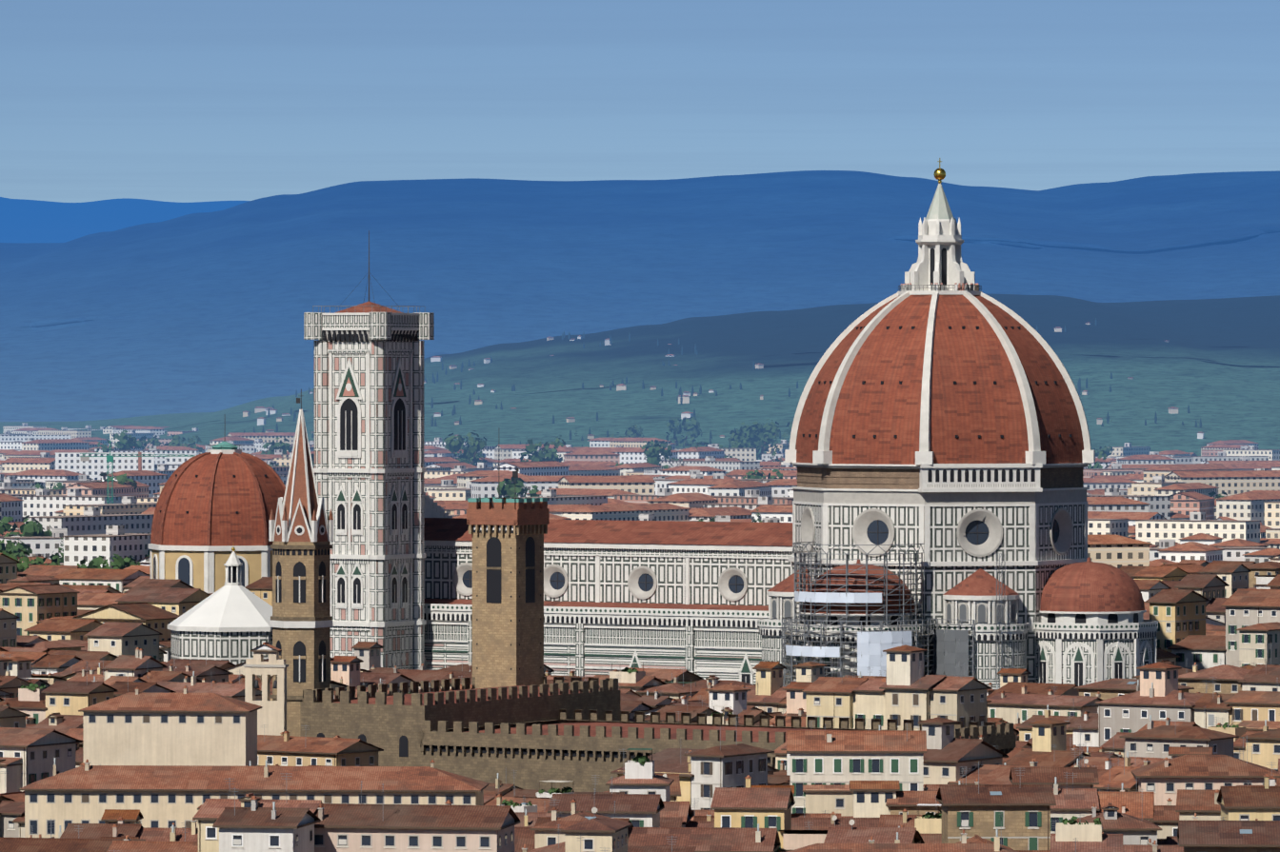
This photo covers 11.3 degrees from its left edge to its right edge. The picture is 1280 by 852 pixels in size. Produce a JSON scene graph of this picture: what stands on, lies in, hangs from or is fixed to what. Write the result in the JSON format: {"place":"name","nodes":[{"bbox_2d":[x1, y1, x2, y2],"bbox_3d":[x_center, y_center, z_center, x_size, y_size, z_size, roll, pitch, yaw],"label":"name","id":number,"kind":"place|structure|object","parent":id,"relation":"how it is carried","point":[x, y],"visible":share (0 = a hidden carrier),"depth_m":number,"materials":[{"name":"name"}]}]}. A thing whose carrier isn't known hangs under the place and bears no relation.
{"place":"outdoors","nodes":[
{"label":"outdoors","id":0,"kind":"place"},
{"bbox_2d":[0,420,79,421],"bbox_3d":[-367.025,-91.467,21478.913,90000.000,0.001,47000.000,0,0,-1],"label":"ground","id":1,"kind":"structure","parent":0,"point":[32,421],"depth_m":10517.68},
{"bbox_2d":[80,440,194,503],"bbox_3d":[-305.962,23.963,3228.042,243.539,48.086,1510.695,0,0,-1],"label":"crane","id":2,"kind":"object","parent":1,"relation":"on","point":[110,457],"visible":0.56,"depth_m":2479.89,"materials":[{"name":"grey"}]},
{"bbox_2d":[167,547,272,665],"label":"baptistery","id":3,"kind":"structure","parent":1,"relation":"on","point":[230,620],"depth_m":1374.42,"materials":[{"name":"stone"}]},
{"bbox_2d":[242,632,288,736],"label":"bell gable","id":4,"kind":"structure","parent":1,"relation":"on","point":[271,718],"depth_m":1030.86,"materials":[{"name":"paint"}]},
{"bbox_2d":[269,388,333,737],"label":"church spire","id":5,"kind":"structure","parent":1,"relation":"on","point":[301,539],"depth_m":1063.10,"materials":[{"name":"brown stone"}]},
{"bbox_2d":[303,230,434,670],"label":"campanile","id":6,"kind":"structure","parent":1,"relation":"on","point":[370,470],"depth_m":1331.05,"materials":[{"name":"stone"}]},
{"bbox_2d":[19,685,1017,851],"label":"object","id":7,"kind":"object","parent":1,"relation":"on","point":[166,760],"visible":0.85,"depth_m":885.02,"materials":[{"name":"paint"}]},
{"bbox_2d":[0,416,1227,572],"bbox_3d":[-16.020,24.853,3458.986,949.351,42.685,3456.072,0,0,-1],"label":"trees","id":8,"kind":"object","parent":1,"relation":"on","point":[757,436],"visible":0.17,"depth_m":3828.39,"materials":[{"name":"green plant"}]},
{"bbox_2d":[0,423,1279,575],"bbox_3d":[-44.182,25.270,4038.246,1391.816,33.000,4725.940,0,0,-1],"label":"town","id":9,"kind":"object","parent":1,"relation":"on","point":[1145,509],"visible":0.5,"depth_m":2676.55,"materials":[{"name":"white paint"}]},
{"bbox_2d":[0,722,1279,851],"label":"town","id":10,"kind":"object","parent":1,"relation":"on","point":[853,787],"visible":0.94,"depth_m":772.05,"materials":[{"name":"paint"}]},
{"bbox_2d":[0,641,1279,838],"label":"town","id":11,"kind":"object","parent":1,"relation":"on","point":[1118,730],"visible":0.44,"depth_m":1053.11,"materials":[{"name":"paint"}]},
{"bbox_2d":[0,553,1279,678],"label":"town","id":12,"kind":"object","parent":1,"relation":"on","point":[57,619],"visible":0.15,"depth_m":1422.77,"materials":[{"name":"paint"}]},
{"bbox_2d":[300,453,1016,792],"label":"fortified palace","id":13,"kind":"structure","parent":1,"relation":"on","point":[511,716],"depth_m":1032.22,"materials":[{"name":"stone"}]},
{"bbox_2d":[424,158,1158,689],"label":"cathedral","id":14,"kind":"structure","parent":1,"relation":"on","point":[939,417],"depth_m":1285.62,"materials":[{"name":"stone"}]},
{"bbox_2d":[781,541,1004,688],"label":"scaffold","id":15,"kind":"object","parent":1,"relation":"on","point":[873,645],"visible":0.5,"depth_m":1265.53,"materials":[{"name":"silver metal"}]},
{"bbox_2d":[0,197,249,242],"bbox_3d":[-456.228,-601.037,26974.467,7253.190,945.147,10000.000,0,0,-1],"label":"ridge","id":16,"kind":"structure","parent":0,"point":[28,221],"depth_m":28273.84,"materials":[{"name":"blue"}]},
{"bbox_2d":[148,441,285,593],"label":"domed chapel","id":17,"kind":"structure","parent":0,"point":[215,504],"depth_m":1561.15,"materials":[{"name":"tile"}]},
{"bbox_2d":[0,170,1279,420],"bbox_3d":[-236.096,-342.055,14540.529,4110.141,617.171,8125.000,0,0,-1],"label":"ridge","id":18,"kind":"structure","parent":0,"point":[198,311],"depth_m":13350.80,"materials":[{"name":"blue"}]},
{"bbox_2d":[0,293,1279,459],"bbox_3d":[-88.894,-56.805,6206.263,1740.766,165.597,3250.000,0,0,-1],"label":"ridge","id":19,"kind":"structure","parent":0,"point":[1213,365],"depth_m":5781.70,"materials":[{"name":"teal plant"}]},
{"bbox_2d":[241,317,1204,456],"bbox_3d":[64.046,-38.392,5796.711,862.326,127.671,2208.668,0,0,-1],"label":"hillside houses","id":20,"kind":"structure","parent":19,"relation":"on","point":[684,398],"depth_m":5535.45,"materials":[{"name":"white paint"}]},
{"bbox_2d":[0,0,1279,202],"label":"sky","id":21,"kind":"structure","parent":0,"point":[177,101],"materials":[{"name":"blue"}]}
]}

